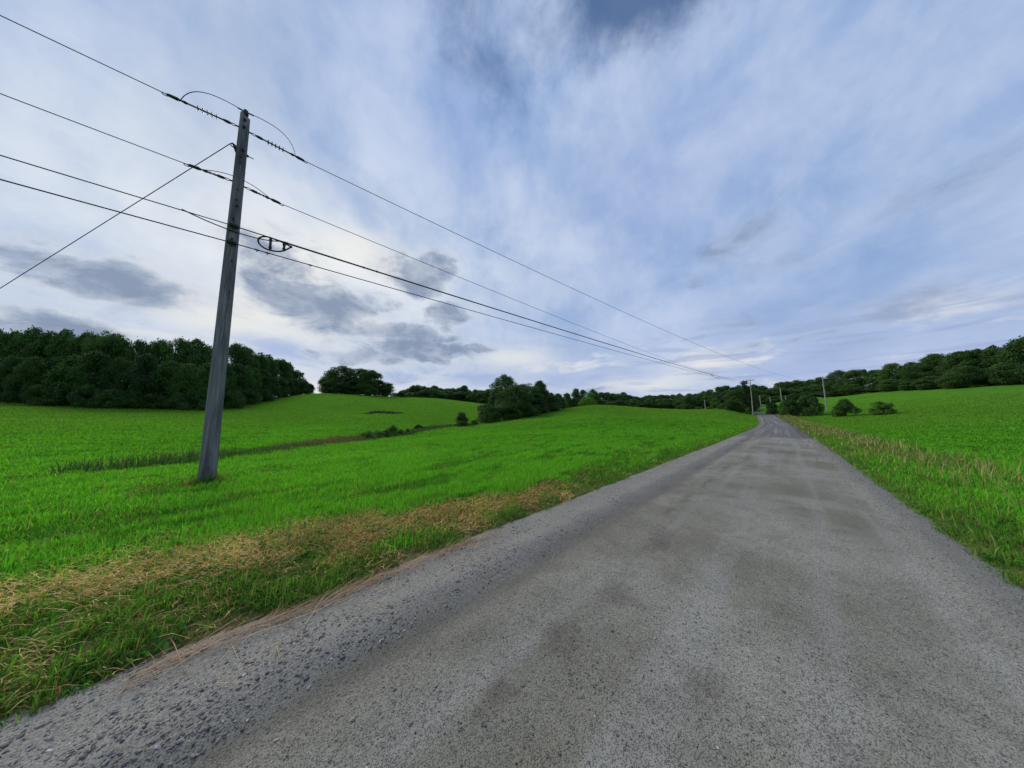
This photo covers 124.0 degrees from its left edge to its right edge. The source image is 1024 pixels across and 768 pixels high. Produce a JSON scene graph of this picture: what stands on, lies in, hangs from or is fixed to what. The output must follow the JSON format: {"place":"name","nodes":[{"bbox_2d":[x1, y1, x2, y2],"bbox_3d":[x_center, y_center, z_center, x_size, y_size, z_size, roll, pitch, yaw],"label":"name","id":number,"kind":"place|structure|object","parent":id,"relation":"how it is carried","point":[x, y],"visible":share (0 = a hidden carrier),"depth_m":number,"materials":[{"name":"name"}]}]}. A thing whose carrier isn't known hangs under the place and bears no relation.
{"place":"outdoors","nodes":[
{"label":"outdoors","id":0,"kind":"place"},
{"bbox_2d":[0,405,1023,767],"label":"road","id":1,"kind":"structure","parent":0,"point":[830,543],"depth_m":1.81,"materials":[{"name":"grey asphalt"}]},
{"bbox_2d":[0,383,1023,727],"bbox_3d":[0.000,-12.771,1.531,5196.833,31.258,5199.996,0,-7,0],"label":"ground","id":2,"kind":"structure","parent":0,"point":[926,395],"depth_m":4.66,"materials":[{"name":"green plant"}]},
{"bbox_2d":[0,328,24,358],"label":"broadleaf tree","id":3,"kind":"object","parent":2,"relation":"on","point":[5,339],"visible":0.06,"depth_m":70.64,"materials":[{"name":"green plant"}]},
{"bbox_2d":[0,382,25,402],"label":"bush","id":4,"kind":"object","parent":2,"relation":"on","point":[4,389],"visible":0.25,"depth_m":58.00,"materials":[{"name":"green plant"}]},
{"bbox_2d":[0,355,26,401],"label":"broadleaf tree","id":5,"kind":"object","parent":2,"relation":"on","point":[12,362],"visible":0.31,"depth_m":60.10,"materials":[{"name":"green plant"}]},
{"bbox_2d":[0,356,47,402],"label":"broadleaf tree","id":6,"kind":"object","parent":2,"relation":"on","point":[32,374],"visible":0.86,"depth_m":58.87,"materials":[{"name":"green plant"}]},
{"bbox_2d":[0,325,47,358],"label":"broadleaf tree","id":7,"kind":"object","parent":2,"relation":"on","point":[12,349],"visible":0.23,"depth_m":69.88,"materials":[{"name":"green plant"}]},
{"bbox_2d":[19,384,52,405],"bbox_3d":[-99.331,2.434,57.532,4.674,4.802,3.953,0,-7,-2],"label":"bush","id":8,"kind":"object","parent":2,"relation":"on","point":[40,392],"visible":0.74,"depth_m":56.69,"materials":[{"name":"green plant"}]},
{"bbox_2d":[18,329,64,359],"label":"broadleaf tree","id":9,"kind":"object","parent":2,"relation":"on","point":[38,346],"visible":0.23,"depth_m":68.59,"materials":[{"name":"green plant"}]},
{"bbox_2d":[34,356,65,394],"bbox_3d":[-105.388,-0.970,62.484,5.229,11.778,5.323,-7,-9,43],"label":"broadleaf tree","id":10,"kind":"object","parent":2,"relation":"on","point":[53,361],"visible":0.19,"depth_m":62.06,"materials":[{"name":"green plant"}]},
{"bbox_2d":[30,389,70,405],"bbox_3d":[-97.003,2.933,57.945,3.760,3.998,5.460,2,-7,-18],"label":"bush","id":11,"kind":"object","parent":2,"relation":"on","point":[57,397],"visible":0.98,"depth_m":57.32,"materials":[{"name":"green plant"}]},
{"bbox_2d":[41,328,76,363],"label":"broadleaf tree","id":12,"kind":"object","parent":2,"relation":"on","point":[54,346],"visible":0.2,"depth_m":69.41,"materials":[{"name":"green plant"}]},
{"bbox_2d":[40,353,94,404],"bbox_3d":[-99.565,-0.999,61.660,7.063,12.618,7.190,-2,-7,16],"label":"broadleaf tree","id":13,"kind":"object","parent":2,"relation":"on","point":[59,373],"visible":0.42,"depth_m":60.06,"materials":[{"name":"green plant"}]},
{"bbox_2d":[62,330,98,354],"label":"broadleaf tree","id":14,"kind":"object","parent":2,"relation":"on","point":[74,343],"visible":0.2,"depth_m":70.05,"materials":[{"name":"green plant"}]},
{"bbox_2d":[66,383,102,407],"bbox_3d":[-90.253,2.679,58.026,4.813,5.531,4.071,3,-8,-27],"label":"bush","id":15,"kind":"object","parent":2,"relation":"on","point":[78,397],"visible":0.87,"depth_m":57.19,"materials":[{"name":"green plant"}]},
{"bbox_2d":[65,347,115,406],"bbox_3d":[-92.844,-1.280,60.351,7.079,13.872,6.953,-4,-8,29],"label":"broadleaf tree","id":16,"kind":"object","parent":2,"relation":"on","point":[90,367],"visible":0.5,"depth_m":59.61,"materials":[{"name":"green plant"}]},
{"bbox_2d":[79,330,126,365],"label":"broadleaf tree","id":17,"kind":"object","parent":2,"relation":"on","point":[102,341],"visible":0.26,"depth_m":70.04,"materials":[{"name":"green plant"}]},
{"bbox_2d":[92,389,129,408],"bbox_3d":[-87.004,3.282,59.020,5.957,4.664,5.038,-5,-8,34],"label":"bush","id":18,"kind":"object","parent":2,"relation":"on","point":[109,397],"visible":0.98,"depth_m":58.15,"materials":[{"name":"green plant"}]},
{"bbox_2d":[99,357,134,406],"bbox_3d":[-89.965,-0.381,62.148,5.854,12.620,5.590,3,-8,-26],"label":"broadleaf tree","id":19,"kind":"object","parent":2,"relation":"on","point":[119,366],"visible":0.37,"depth_m":61.39,"materials":[{"name":"green plant"}]},
{"bbox_2d":[102,333,132,362],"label":"broadleaf tree","id":20,"kind":"object","parent":2,"relation":"on","point":[115,354],"visible":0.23,"depth_m":71.53,"materials":[{"name":"green plant"}]},
{"bbox_2d":[110,392,147,408],"bbox_3d":[-85.379,3.692,60.982,4.931,4.253,5.830,1,-7,-9],"label":"bush","id":21,"kind":"object","parent":2,"relation":"on","point":[130,403],"visible":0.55,"depth_m":60.10,"materials":[{"name":"green plant"}]},
{"bbox_2d":[120,336,150,390],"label":"broadleaf tree","id":22,"kind":"object","parent":2,"relation":"on","point":[138,348],"visible":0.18,"depth_m":71.55,"materials":[{"name":"green plant"}]},
{"bbox_2d":[122,350,161,408],"bbox_3d":[-84.807,-0.869,62.690,6.198,14.173,6.088,-4,-8,33],"label":"broadleaf tree","id":23,"kind":"object","parent":2,"relation":"on","point":[141,369],"visible":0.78,"depth_m":61.94,"materials":[{"name":"green plant"}]},
{"bbox_2d":[133,393,170,408],"bbox_3d":[-82.663,4.084,63.113,5.832,3.871,4.933,1,-7,-10],"label":"bush","id":24,"kind":"object","parent":2,"relation":"on","point":[159,403],"visible":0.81,"depth_m":62.20,"materials":[{"name":"green plant"}]},
{"bbox_2d":[145,337,173,366],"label":"broadleaf tree","id":25,"kind":"object","parent":2,"relation":"on","point":[154,349],"visible":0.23,"depth_m":74.13,"materials":[{"name":"green plant"}]},
{"bbox_2d":[146,358,192,408],"bbox_3d":[-82.392,0.135,65.665,8.326,12.521,8.715,1,-7,-8],"label":"broadleaf tree","id":26,"kind":"object","parent":2,"relation":"on","point":[167,369],"visible":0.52,"depth_m":63.99,"materials":[{"name":"green plant"}]},
{"bbox_2d":[156,336,195,390],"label":"broadleaf tree","id":27,"kind":"object","parent":2,"relation":"on","point":[171,345],"visible":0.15,"depth_m":75.29,"materials":[{"name":"green plant"}]},
{"bbox_2d":[162,392,191,409],"bbox_3d":[-76.689,4.021,62.649,4.866,4.405,3.352,2,-7,-16],"label":"bush","id":28,"kind":"object","parent":2,"relation":"on","point":[178,401],"visible":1,"depth_m":62.09,"materials":[{"name":"green plant"}]},
{"bbox_2d":[163,361,204,408],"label":"broadleaf tree","id":29,"kind":"object","parent":2,"relation":"on","point":[190,371],"visible":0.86,"depth_m":65.47,"materials":[{"name":"green plant"}]},
{"bbox_2d":[171,337,212,402],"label":"broadleaf tree","id":30,"kind":"object","parent":2,"relation":"on","point":[201,354],"visible":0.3,"depth_m":74.64,"materials":[{"name":"green plant"}]},
{"bbox_2d":[189,386,207,410],"bbox_3d":[-74.290,3.534,65.395,5.238,6.095,3.608,-2,-7,14],"label":"bush","id":31,"kind":"object","parent":2,"relation":"on","point":[200,398],"visible":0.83,"depth_m":64.61,"materials":[{"name":"green plant"}]},
{"bbox_2d":[196,360,230,403],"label":"broadleaf tree","id":32,"kind":"object","parent":2,"relation":"on","point":[205,370],"visible":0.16,"depth_m":70.12,"materials":[{"name":"green plant"}]},
{"bbox_2d":[223,363,236,407],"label":"broadleaf tree","id":33,"kind":"object","parent":2,"relation":"on","point":[232,376],"visible":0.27,"depth_m":74.47,"materials":[{"name":"green plant"}]},
{"bbox_2d":[161,91,305,482],"bbox_3d":[-7.212,-2.299,6.747,2.783,10.502,0.400,5,-9,-37],"label":"utility pole","id":34,"kind":"object","parent":2,"relation":"on","point":[209,453],"visible":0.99,"depth_m":6.72,"materials":[{"name":"grey wood"}]},
{"bbox_2d":[0,15,164,93],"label":"power line","id":35,"kind":"object","parent":34,"relation":"attached to","point":[78,52],"visible":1,"depth_m":5.74,"materials":[{"name":"metal"}]},
{"bbox_2d":[0,93,186,164],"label":"power line","id":36,"kind":"object","parent":34,"relation":"attached to","point":[88,127],"visible":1,"depth_m":5.71,"materials":[{"name":"metal"}]},
{"bbox_2d":[0,179,226,241],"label":"overhead cable","id":37,"kind":"object","parent":34,"relation":"attached to","point":[107,208],"visible":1,"depth_m":5.66,"materials":[{"name":"black rubber"}]},
{"bbox_2d":[0,155,228,224],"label":"overhead cable","id":38,"kind":"object","parent":34,"relation":"attached to","point":[106,187],"visible":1,"depth_m":5.68,"materials":[{"name":"black rubber"}]},
{"bbox_2d":[0,143,229,288],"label":"stay wire","id":39,"kind":"object","parent":34,"relation":"attached to","point":[116,215],"visible":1,"depth_m":7.75,"materials":[{"name":"grey metal"}]},
{"bbox_2d":[237,244,739,382],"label":"overhead cable","id":40,"kind":"object","parent":34,"relation":"attached to","point":[428,298],"visible":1,"depth_m":9.99,"materials":[{"name":"black rubber"}]},
{"bbox_2d":[238,227,745,382],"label":"overhead cable","id":41,"kind":"object","parent":34,"relation":"attached to","point":[427,287],"visible":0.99,"depth_m":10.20,"materials":[{"name":"black rubber"}]},
{"bbox_2d":[257,236,292,251],"bbox_3d":[-6.509,-3.805,7.478,0.731,0.401,0.042,7,-9,-44],"label":"cable storage loop","id":42,"kind":"object","parent":41,"relation":"hanging from","point":[270,245],"visible":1,"depth_m":7.42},
{"bbox_2d":[283,204,709,373],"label":"power line","id":43,"kind":"object","parent":34,"relation":"attached to","point":[455,275],"visible":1,"depth_m":11.25,"materials":[{"name":"metal"}]},
{"bbox_2d":[305,161,802,379],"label":"power line","id":44,"kind":"object","parent":34,"relation":"attached to","point":[489,249],"visible":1,"depth_m":11.32,"materials":[{"name":"metal"}]},
{"bbox_2d":[224,390,246,408],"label":"bush","id":45,"kind":"object","parent":2,"relation":"on","point":[235,399],"visible":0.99,"depth_m":71.73,"materials":[{"name":"green plant"}]},
{"bbox_2d":[227,362,249,399],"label":"broadleaf tree","id":46,"kind":"object","parent":2,"relation":"on","point":[239,370],"visible":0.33,"depth_m":80.30,"materials":[{"name":"green plant"}]},
{"bbox_2d":[228,341,256,367],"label":"broadleaf tree","id":47,"kind":"object","parent":2,"relation":"on","point":[238,353],"visible":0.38,"depth_m":88.92,"materials":[{"name":"green plant"}]},
{"bbox_2d":[239,365,256,403],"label":"broadleaf tree","id":48,"kind":"object","parent":2,"relation":"on","point":[252,378],"visible":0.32,"depth_m":83.73,"materials":[{"name":"green plant"}]},
{"bbox_2d":[241,389,262,404],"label":"bush","id":49,"kind":"object","parent":2,"relation":"on","point":[250,393],"visible":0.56,"depth_m":82.02,"materials":[{"name":"green plant"}]},
{"bbox_2d":[247,367,264,400],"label":"broadleaf tree","id":50,"kind":"object","parent":2,"relation":"on","point":[257,375],"visible":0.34,"depth_m":87.87,"materials":[{"name":"green plant"}]},
{"bbox_2d":[38,423,476,472],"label":"weeds","id":51,"kind":"object","parent":2,"relation":"on","point":[164,458],"visible":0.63,"depth_m":12.45,"materials":[{"name":"plant"}]},
{"bbox_2d":[256,352,270,383],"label":"broadleaf tree","id":52,"kind":"object","parent":2,"relation":"on","point":[263,361],"visible":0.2,"depth_m":100.59,"materials":[{"name":"green plant"}]},
{"bbox_2d":[258,369,272,400],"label":"broadleaf tree","id":53,"kind":"object","parent":2,"relation":"on","point":[266,375],"visible":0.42,"depth_m":95.61,"materials":[{"name":"green plant"}]},
{"bbox_2d":[265,354,278,383],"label":"broadleaf tree","id":54,"kind":"object","parent":2,"relation":"on","point":[273,366],"visible":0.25,"depth_m":110.33,"materials":[{"name":"green plant"}]},
{"bbox_2d":[266,377,282,398],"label":"broadleaf tree","id":55,"kind":"object","parent":2,"relation":"on","point":[275,388],"visible":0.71,"depth_m":101.06,"materials":[{"name":"green plant"}]},
{"bbox_2d":[276,358,292,386],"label":"broadleaf tree","id":56,"kind":"object","parent":2,"relation":"on","point":[285,369],"visible":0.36,"depth_m":118.89,"materials":[{"name":"green plant"}]},
{"bbox_2d":[278,377,290,397],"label":"broadleaf tree","id":57,"kind":"object","parent":2,"relation":"on","point":[282,381],"visible":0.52,"depth_m":106.35,"materials":[{"name":"green plant"}]},
{"bbox_2d":[320,365,353,386],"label":"broadleaf tree","id":58,"kind":"object","parent":2,"relation":"on","point":[338,371],"visible":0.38,"depth_m":125.50,"materials":[{"name":"green plant"}]},
{"bbox_2d":[336,376,359,393],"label":"broadleaf tree","id":59,"kind":"object","parent":2,"relation":"on","point":[346,382],"visible":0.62,"depth_m":121.10,"materials":[{"name":"green plant"}]},
{"bbox_2d":[0,435,703,763],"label":"straw","id":60,"kind":"object","parent":2,"relation":"on","point":[79,582],"visible":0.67,"depth_m":2.73,"materials":[{"name":"beige plant"}]},
{"bbox_2d":[339,368,371,387],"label":"broadleaf tree","id":61,"kind":"object","parent":2,"relation":"on","point":[356,372],"visible":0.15,"depth_m":126.54,"materials":[{"name":"green plant"}]},
{"bbox_2d":[355,380,378,395],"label":"broadleaf tree","id":62,"kind":"object","parent":2,"relation":"on","point":[367,384],"visible":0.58,"depth_m":122.36,"materials":[{"name":"green plant"}]},
{"bbox_2d":[356,369,382,387],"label":"broadleaf tree","id":63,"kind":"object","parent":2,"relation":"on","point":[374,375],"visible":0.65,"depth_m":125.27,"materials":[{"name":"green plant"}]},
{"bbox_2d":[454,412,468,426],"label":"bush","id":64,"kind":"object","parent":2,"relation":"on","point":[462,419],"visible":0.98,"depth_m":62.63,"materials":[{"name":"green plant"}]},
{"bbox_2d":[476,404,497,422],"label":"bush","id":65,"kind":"object","parent":2,"relation":"on","point":[485,414],"visible":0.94,"depth_m":68.13,"materials":[{"name":"green plant"}]},
{"bbox_2d":[492,405,509,421],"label":"bush","id":66,"kind":"object","parent":2,"relation":"on","point":[499,410],"visible":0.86,"depth_m":69.60,"materials":[{"name":"green plant"}]},
{"bbox_2d":[489,373,518,404],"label":"broadleaf tree","id":67,"kind":"object","parent":2,"relation":"on","point":[506,382],"visible":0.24,"depth_m":85.09,"materials":[{"name":"green plant"}]},
{"bbox_2d":[501,405,523,419],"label":"bush","id":68,"kind":"object","parent":2,"relation":"on","point":[516,413],"visible":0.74,"depth_m":70.33,"materials":[{"name":"green plant"}]},
{"bbox_2d":[493,385,536,417],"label":"broadleaf tree","id":69,"kind":"object","parent":2,"relation":"on","point":[522,393],"visible":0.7,"depth_m":73.63,"materials":[{"name":"green plant"}]},
{"bbox_2d":[525,393,546,412],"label":"broadleaf tree","id":70,"kind":"object","parent":2,"relation":"on","point":[537,404],"visible":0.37,"depth_m":80.35,"materials":[{"name":"green plant"}]},
{"bbox_2d":[534,380,550,409],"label":"broadleaf tree","id":71,"kind":"object","parent":2,"relation":"on","point":[543,390],"visible":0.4,"depth_m":87.04,"materials":[{"name":"green plant"}]},
{"bbox_2d":[578,392,597,405],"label":"broadleaf tree","id":72,"kind":"object","parent":2,"relation":"on","point":[590,400],"visible":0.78,"depth_m":138.51,"materials":[{"name":"green plant"}]},
{"bbox_2d":[654,398,671,408],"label":"broadleaf tree","id":73,"kind":"object","parent":2,"relation":"on","point":[662,403],"visible":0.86,"depth_m":160.61,"materials":[{"name":"green plant"}]},
{"bbox_2d":[681,395,697,408],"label":"broadleaf tree","id":74,"kind":"object","parent":2,"relation":"on","point":[690,400],"visible":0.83,"depth_m":120.75,"materials":[{"name":"green plant"}]},
{"bbox_2d":[721,399,736,410],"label":"bush","id":75,"kind":"object","parent":2,"relation":"on","point":[729,404],"visible":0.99,"depth_m":96.06,"materials":[{"name":"green plant"}]},
{"bbox_2d":[723,389,754,409],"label":"broadleaf tree","id":76,"kind":"object","parent":2,"relation":"on","point":[735,394],"visible":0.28,"depth_m":99.51,"materials":[{"name":"green plant"}]},
{"bbox_2d":[738,380,756,407],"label":"pine tree","id":77,"kind":"object","parent":2,"relation":"on","point":[745,391],"visible":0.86,"depth_m":95.78,"materials":[{"name":"green plant"}]},
{"bbox_2d":[765,402,779,413],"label":"bush","id":78,"kind":"object","parent":2,"relation":"on","point":[773,407],"visible":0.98,"depth_m":91.00,"materials":[{"name":"green plant"}]},
{"bbox_2d":[768,387,792,396],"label":"broadleaf tree","id":79,"kind":"object","parent":2,"relation":"on","point":[775,391],"visible":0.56,"depth_m":170.15,"materials":[{"name":"green plant"}]},
{"bbox_2d":[778,398,800,415],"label":"bush","id":80,"kind":"object","parent":2,"relation":"on","point":[786,406],"visible":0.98,"depth_m":78.88,"materials":[{"name":"green plant"}]},
{"bbox_2d":[794,394,825,415],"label":"bush","id":81,"kind":"object","parent":2,"relation":"on","point":[806,405],"visible":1,"depth_m":75.09,"materials":[{"name":"green plant"}]},
{"bbox_2d":[819,370,850,390],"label":"broadleaf tree","id":82,"kind":"object","parent":2,"relation":"on","point":[833,382],"visible":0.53,"depth_m":169.13,"materials":[{"name":"green plant"}]},
{"bbox_2d":[829,398,862,416],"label":"bush","id":83,"kind":"object","parent":2,"relation":"on","point":[843,407],"visible":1,"depth_m":65.42,"materials":[{"name":"green plant"}]},
{"bbox_2d":[835,384,865,395],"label":"broadleaf tree","id":84,"kind":"object","parent":2,"relation":"on","point":[849,389],"visible":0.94,"depth_m":139.69,"materials":[{"name":"green plant"}]},
{"bbox_2d":[841,369,876,388],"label":"broadleaf tree","id":85,"kind":"object","parent":2,"relation":"on","point":[854,375],"visible":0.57,"depth_m":154.82,"materials":[{"name":"green plant"}]},
{"bbox_2d":[862,369,889,388],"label":"broadleaf tree","id":86,"kind":"object","parent":2,"relation":"on","point":[869,379],"visible":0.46,"depth_m":148.78,"materials":[{"name":"green plant"}]},
{"bbox_2d":[867,401,897,414],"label":"bush","id":87,"kind":"object","parent":2,"relation":"on","point":[884,407],"visible":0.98,"depth_m":59.56,"materials":[{"name":"green plant"}]},
{"bbox_2d":[875,379,903,391],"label":"broadleaf tree","id":88,"kind":"object","parent":2,"relation":"on","point":[886,386],"visible":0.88,"depth_m":123.39,"materials":[{"name":"green plant"}]},
{"bbox_2d":[875,363,907,386],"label":"broadleaf tree","id":89,"kind":"object","parent":2,"relation":"on","point":[886,370],"visible":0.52,"depth_m":140.50,"materials":[{"name":"green plant"}]},
{"bbox_2d":[774,411,1023,577],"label":"tall grass","id":90,"kind":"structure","parent":2,"relation":"on","point":[839,433],"depth_m":8.62,"materials":[{"name":"plant"}]},
{"bbox_2d":[896,363,940,386],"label":"broadleaf tree","id":91,"kind":"object","parent":2,"relation":"on","point":[915,368],"visible":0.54,"depth_m":124.44,"materials":[{"name":"green plant"}]},
{"bbox_2d":[909,376,942,389],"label":"broadleaf tree","id":92,"kind":"object","parent":2,"relation":"on","point":[925,383],"visible":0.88,"depth_m":106.51,"materials":[{"name":"green plant"}]},
{"bbox_2d":[918,353,946,375],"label":"broadleaf tree","id":93,"kind":"object","parent":2,"relation":"on","point":[932,360],"visible":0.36,"depth_m":123.68,"materials":[{"name":"green plant"}]},
{"bbox_2d":[931,372,978,388],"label":"broadleaf tree","id":94,"kind":"object","parent":2,"relation":"on","point":[956,380],"visible":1,"depth_m":97.75,"materials":[{"name":"green plant"}]},
{"bbox_2d":[933,350,980,375],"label":"broadleaf tree","id":95,"kind":"object","parent":2,"relation":"on","point":[951,360],"visible":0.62,"depth_m":113.75,"materials":[{"name":"green plant"}]},
{"bbox_2d":[936,365,988,386],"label":"broadleaf tree","id":96,"kind":"object","parent":2,"relation":"on","point":[972,373],"visible":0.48,"depth_m":97.38,"materials":[{"name":"green plant"}]},
{"bbox_2d":[959,348,993,368],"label":"broadleaf tree","id":97,"kind":"object","parent":2,"relation":"on","point":[984,363],"visible":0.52,"depth_m":109.31,"materials":[{"name":"green plant"}]},
{"bbox_2d":[984,361,1023,385],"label":"broadleaf tree","id":98,"kind":"object","parent":2,"relation":"on","point":[997,373],"visible":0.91,"depth_m":91.12,"materials":[{"name":"green plant"}]},
{"bbox_2d":[987,346,1023,367],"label":"broadleaf tree","id":99,"kind":"object","parent":2,"relation":"on","point":[996,359],"visible":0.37,"depth_m":103.43,"materials":[{"name":"green plant"}]},
{"bbox_2d":[998,335,1023,364],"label":"broadleaf tree","id":100,"kind":"object","parent":2,"relation":"on","point":[1015,344],"visible":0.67,"depth_m":101.33,"materials":[{"name":"green plant"}]},
{"bbox_2d":[0,0,1023,399],"label":"sky","id":101,"kind":"structure","parent":0,"point":[805,190],"materials":[{"name":"blue"}]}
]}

